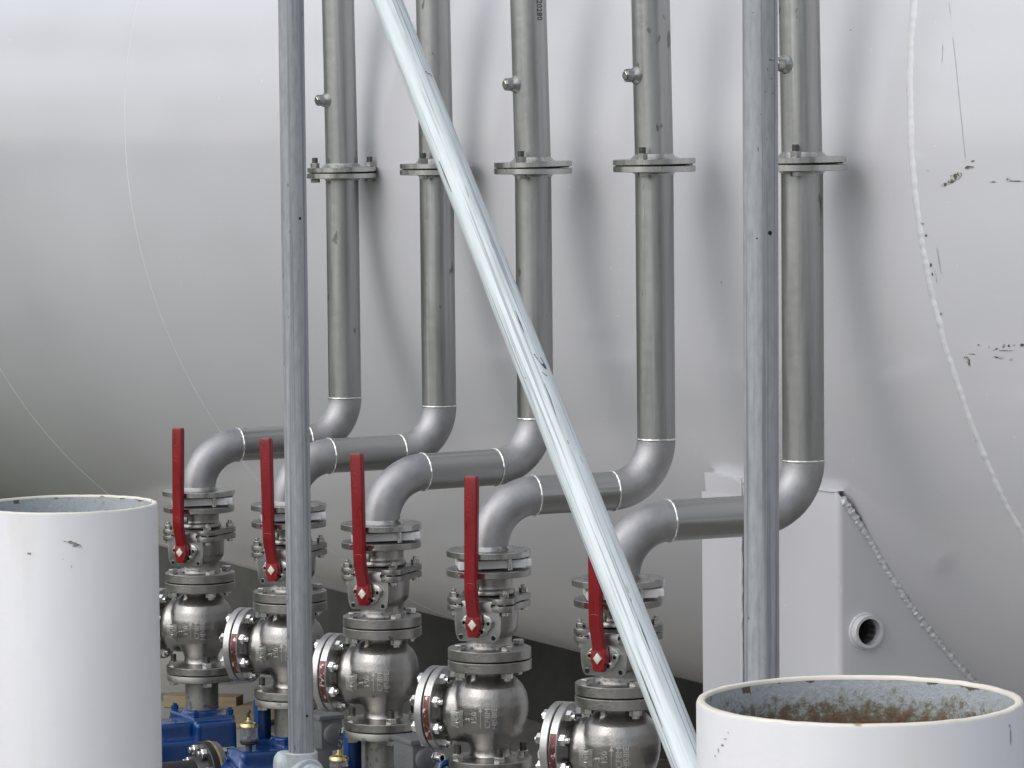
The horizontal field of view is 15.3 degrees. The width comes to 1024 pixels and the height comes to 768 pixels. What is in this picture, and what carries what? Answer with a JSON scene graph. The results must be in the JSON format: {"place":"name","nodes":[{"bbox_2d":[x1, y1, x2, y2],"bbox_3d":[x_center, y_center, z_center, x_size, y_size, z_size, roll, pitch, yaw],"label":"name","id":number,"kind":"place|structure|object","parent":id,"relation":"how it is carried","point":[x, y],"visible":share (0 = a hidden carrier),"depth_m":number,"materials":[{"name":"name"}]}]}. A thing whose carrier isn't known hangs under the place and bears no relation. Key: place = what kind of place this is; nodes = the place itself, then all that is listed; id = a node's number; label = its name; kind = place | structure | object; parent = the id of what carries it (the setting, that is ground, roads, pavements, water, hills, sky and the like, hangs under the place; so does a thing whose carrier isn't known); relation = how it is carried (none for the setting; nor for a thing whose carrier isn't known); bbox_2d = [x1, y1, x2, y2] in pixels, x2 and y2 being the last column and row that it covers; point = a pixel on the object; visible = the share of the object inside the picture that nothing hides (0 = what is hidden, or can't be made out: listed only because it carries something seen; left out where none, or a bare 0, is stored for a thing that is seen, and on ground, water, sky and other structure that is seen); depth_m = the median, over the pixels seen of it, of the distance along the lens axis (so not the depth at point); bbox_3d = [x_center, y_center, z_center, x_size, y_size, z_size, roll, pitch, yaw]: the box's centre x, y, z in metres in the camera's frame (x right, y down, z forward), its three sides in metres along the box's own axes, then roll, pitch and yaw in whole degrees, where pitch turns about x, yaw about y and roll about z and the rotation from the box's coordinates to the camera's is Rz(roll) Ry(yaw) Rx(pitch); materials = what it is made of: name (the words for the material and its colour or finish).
{"place":"outdoors","nodes":[
{"label":"outdoors","id":0,"kind":"place"},
{"bbox_2d":[301,763,319,767],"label":"guard rail","id":1,"kind":"object","parent":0,"point":[309,765],"visible":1,"depth_m":7.16,"materials":[{"name":"grey metal"}]},
{"bbox_2d":[273,750,322,767],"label":"clamp fitting","id":2,"kind":"object","parent":1,"relation":"attached to","point":[284,759],"visible":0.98,"depth_m":7.18,"materials":[{"name":"grey metal"}]},
{"bbox_2d":[278,0,313,753],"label":"galvanised pole","id":3,"kind":"object","parent":2,"relation":"on","point":[295,366],"visible":1,"depth_m":7.13,"materials":[{"name":"grey metal"}]},
{"bbox_2d":[160,648,670,767],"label":"concrete pad","id":4,"kind":"object","parent":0,"point":[531,730],"depth_m":15.69,"materials":[{"name":"grey concrete"}]},
{"bbox_2d":[0,495,161,767],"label":"steel post","id":5,"kind":"object","parent":4,"relation":"on","point":[80,677],"visible":1,"depth_m":6.69,"materials":[{"name":"white metal"}]},
{"bbox_2d":[161,673,236,761],"bbox_3d":[-0.875,1.205,10.258,0.280,0.858,0.260,-3,5,-27],"label":"pump","id":6,"kind":"object","parent":4,"relation":"on","point":[202,715],"visible":0.57,"depth_m":10.18,"materials":[{"name":"blue metal"}]},
{"bbox_2d":[159,580,234,687],"bbox_3d":[-0.880,0.667,10.260,0.280,0.280,0.190,1,4,23],"label":"check valve","id":7,"kind":"object","parent":6,"relation":"on","point":[193,622],"visible":0.84,"depth_m":10.18,"materials":[{"name":"silver metal"}]},
{"bbox_2d":[163,428,235,599],"bbox_3d":[-0.847,0.342,10.207,0.190,0.466,0.216,1,5,26],"label":"ball valve","id":8,"kind":"object","parent":7,"relation":"on","point":[194,537],"visible":0.98,"depth_m":10.15,"materials":[{"name":"silver metal"}]},
{"bbox_2d":[184,496,232,506],"bbox_3d":[-0.831,0.313,10.211,0.163,0.026,0.130,-2,4,-3],"label":"spacer card","id":9,"kind":"object","parent":8,"relation":"on","point":[213,502],"visible":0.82,"depth_m":10.16,"materials":[{"name":"metal"}]},
{"bbox_2d":[162,173,376,498],"bbox_3d":[-0.653,-0.138,10.285,0.630,0.857,0.191,-3,5,-27],"label":"offset pipe","id":10,"kind":"object","parent":8,"relation":"on","point":[212,457],"visible":0.8,"depth_m":10.33,"materials":[{"name":"metal"}]},
{"bbox_2d":[307,0,376,182],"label":"riser pipe","id":11,"kind":"object","parent":10,"relation":"on","point":[336,100],"visible":1,"depth_m":10.30,"materials":[{"name":"silver metal"}]},
{"bbox_2d":[163,692,242,708],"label":"timber beam","id":12,"kind":"structure","parent":4,"relation":"on","point":[226,700],"depth_m":15.82,"materials":[{"name":"brown wood"}]},
{"bbox_2d":[221,698,317,767],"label":"pump","id":13,"kind":"object","parent":4,"relation":"on","point":[265,749],"visible":0.58,"depth_m":9.62,"materials":[{"name":"blue metal"}]},
{"bbox_2d":[162,741,226,767],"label":"black pipe","id":14,"kind":"object","parent":13,"relation":"attached to","point":[208,754],"visible":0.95,"depth_m":9.66,"materials":[{"name":"metal"}]},
{"bbox_2d":[239,709,257,749],"bbox_3d":[-0.666,0.873,9.609,0.049,0.102,0.049,-1,4,0],"label":"oiler","id":15,"kind":"object","parent":13,"relation":"on","point":[248,727],"visible":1,"depth_m":9.59,"materials":[{"name":"clear glass"}]},
{"bbox_2d":[219,599,326,710],"bbox_3d":[-0.605,0.686,9.689,0.280,0.280,0.190,1,4,22],"label":"check valve","id":16,"kind":"object","parent":13,"relation":"on","point":[254,645],"visible":0.56,"depth_m":9.63,"materials":[{"name":"silver metal"}]},
{"bbox_2d":[251,438,326,619],"bbox_3d":[-0.571,0.361,9.637,0.190,0.466,0.216,1,4,23],"label":"ball valve","id":17,"kind":"object","parent":16,"relation":"on","point":[269,554],"visible":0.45,"depth_m":9.58,"materials":[{"name":"metal"}]},
{"bbox_2d":[260,510,325,521],"bbox_3d":[-0.555,0.332,9.642,0.163,0.025,0.130,-3,4,-5],"label":"spacer card","id":18,"kind":"object","parent":17,"relation":"on","point":[317,515],"visible":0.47,"depth_m":9.59,"materials":[{"name":"metal"}]},
{"bbox_2d":[251,169,472,512],"bbox_3d":[-0.381,-0.117,9.715,0.621,0.855,0.191,-3,5,-28],"label":"offset pipe","id":19,"kind":"object","parent":17,"relation":"on","point":[430,431],"visible":0.7,"depth_m":9.77,"materials":[{"name":"silver metal"}]},
{"bbox_2d":[400,0,472,179],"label":"riser pipe","id":20,"kind":"object","parent":19,"relation":"on","point":[433,24],"visible":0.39,"depth_m":9.72,"materials":[{"name":"silver metal"}]},
{"bbox_2d":[224,702,315,728],"bbox_3d":[-1.060,1.355,15.545,0.303,0.018,0.550,1,4,23],"label":"pine board","id":21,"kind":"object","parent":4,"relation":"on","point":[239,712],"visible":0.31,"depth_m":15.55,"materials":[{"name":"brown wood"}]},
{"bbox_2d":[343,729,412,767],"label":"pump","id":22,"kind":"object","parent":4,"relation":"on","point":[379,752],"visible":0.63,"depth_m":9.07,"materials":[{"name":"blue metal"}]},
{"bbox_2d":[329,739,348,767],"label":"oiler","id":23,"kind":"object","parent":22,"relation":"on","point":[338,759],"visible":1,"depth_m":9.02,"materials":[{"name":"gold glass"}]},
{"bbox_2d":[313,625,421,745],"bbox_3d":[-0.351,0.714,9.120,0.280,0.280,0.190,1,4,23],"label":"check valve","id":24,"kind":"object","parent":22,"relation":"on","point":[374,673],"visible":0.93,"depth_m":9.05,"materials":[{"name":"silver metal"}]},
{"bbox_2d":[341,453,421,647],"bbox_3d":[-0.318,0.389,9.068,0.190,0.466,0.216,1,4,24],"label":"ball valve","id":25,"kind":"object","parent":24,"relation":"on","point":[376,577],"visible":0.98,"depth_m":9.01,"materials":[{"name":"metal"}]},
{"bbox_2d":[351,530,419,542],"bbox_3d":[-0.302,0.360,9.072,0.163,0.025,0.130,-2,4,-3],"label":"spacer card","id":26,"kind":"object","parent":25,"relation":"on","point":[398,537],"visible":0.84,"depth_m":9.02,"materials":[{"name":"metal"}]},
{"bbox_2d":[341,167,571,532],"bbox_3d":[-0.131,-0.089,9.156,0.625,0.853,0.191,-3,5,-30],"label":"offset pipe","id":27,"kind":"object","parent":25,"relation":"on","point":[397,484],"visible":0.86,"depth_m":9.20,"materials":[{"name":"silver metal"}]},
{"bbox_2d":[494,0,571,178],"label":"riser pipe","id":28,"kind":"object","parent":27,"relation":"on","point":[527,83],"visible":0.97,"depth_m":9.18,"materials":[{"name":"silver metal"}]},
{"bbox_2d":[158,545,702,759],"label":"cradle wall","id":29,"kind":"structure","parent":4,"relation":"on","point":[550,677],"depth_m":16.02,"materials":[{"name":"concrete"}]},
{"bbox_2d":[313,709,344,767],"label":"junction box","id":30,"kind":"object","parent":29,"relation":"attached to","point":[329,729],"visible":0.51,"depth_m":9.28,"materials":[{"name":"grey metal"}]},
{"bbox_2d":[391,732,444,767],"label":"junction box","id":31,"kind":"object","parent":29,"relation":"attached to","point":[410,751],"visible":0.88,"depth_m":8.79,"materials":[{"name":"grey metal"}]},
{"bbox_2d":[0,0,1023,701],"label":"storage tank","id":32,"kind":"object","parent":29,"relation":"on","point":[140,246],"visible":0.78,"depth_m":9.54,"materials":[{"name":"metal"}]},
{"bbox_2d":[437,758,449,767],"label":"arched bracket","id":33,"kind":"object","parent":4,"relation":"on","point":[443,763],"visible":0.54,"depth_m":8.69,"materials":[{"name":"blue metal"}]},
{"bbox_2d":[372,0,696,767],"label":"diagonal brace","id":34,"kind":"object","parent":4,"relation":"on","point":[648,661],"visible":1,"depth_m":5.60,"materials":[{"name":"metal"}]},
{"bbox_2d":[742,0,779,681],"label":"galvanised pole","id":35,"kind":"object","parent":4,"relation":"on","point":[760,317],"visible":1,"depth_m":5.19,"materials":[{"name":"metal"}]},
{"bbox_2d":[696,675,1023,767],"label":"steel post","id":36,"kind":"object","parent":4,"relation":"on","point":[859,721],"visible":1,"depth_m":3.70,"materials":[{"name":"white paint"}]},
{"bbox_3d":[-0.086,1.292,8.591,0.281,0.858,0.260,-3,5,-27],"label":"pump","id":37,"kind":"object","parent":4,"relation":"on","visible":0},
{"bbox_2d":[410,657,532,767],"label":"check valve","id":38,"kind":"object","parent":37,"relation":"on","point":[481,710],"visible":0.96,"depth_m":8.53,"materials":[{"name":"silver metal"}]},
{"bbox_2d":[447,476,530,681],"bbox_3d":[-0.057,0.429,8.539,0.190,0.466,0.216,1,4,21],"label":"ball valve","id":39,"kind":"object","parent":38,"relation":"on","point":[484,606],"visible":1,"depth_m":8.48,"materials":[{"name":"metal"}]},
{"bbox_2d":[455,557,531,570],"bbox_3d":[-0.042,0.400,8.544,0.163,0.025,0.130,-3,4,-5],"label":"gasket","id":40,"kind":"object","parent":39,"relation":"on","point":[510,564],"visible":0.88,"depth_m":8.49,"materials":[{"name":"metal"}]},
{"bbox_2d":[446,165,695,559],"bbox_3d":[0.135,-0.056,8.607,0.615,0.869,0.191,-2,4,-25],"label":"offset pipe","id":41,"kind":"object","parent":39,"relation":"on","point":[508,507],"visible":0.91,"depth_m":8.65,"materials":[{"name":"silver metal"}]},
{"bbox_2d":[613,0,695,176],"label":"riser pipe","id":42,"kind":"object","parent":41,"relation":"on","point":[648,75],"visible":0.97,"depth_m":8.62,"materials":[{"name":"silver metal"}]},
{"bbox_3d":[0.192,1.332,8.092,0.281,0.858,0.260,-3,5,-27],"label":"pump","id":43,"kind":"object","parent":4,"relation":"on","visible":0},
{"bbox_2d":[534,694,660,767],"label":"check valve","id":44,"kind":"object","parent":43,"relation":"on","point":[609,733],"visible":0.88,"depth_m":8.02,"materials":[{"name":"silver metal"}]},
{"bbox_2d":[574,556,663,718],"bbox_3d":[0.220,0.469,8.042,0.190,0.466,0.216,1,5,27],"label":"ball valve","id":45,"kind":"object","parent":44,"relation":"on","point":[605,662],"visible":0.56,"depth_m":7.98,"materials":[{"name":"metal"}]},
{"bbox_2d":[583,586,663,600],"bbox_3d":[0.236,0.440,8.045,0.163,0.025,0.130,-2,4,-3],"label":"gasket","id":46,"kind":"object","parent":45,"relation":"on","point":[656,592],"visible":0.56,"depth_m":8.00,"materials":[{"name":"metal"}]},
{"bbox_2d":[572,164,847,588],"bbox_3d":[0.424,-0.024,8.109,0.642,0.883,0.191,-2,4,-24],"label":"offset pipe","id":47,"kind":"object","parent":46,"relation":"on","point":[643,531],"visible":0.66,"depth_m":8.15,"materials":[{"name":"silver metal"}]},
{"bbox_2d":[778,0,845,175],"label":"riser pipe","id":48,"kind":"object","parent":47,"relation":"on","point":[799,63],"visible":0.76,"depth_m":8.12,"materials":[{"name":"silver metal"}]}
]}

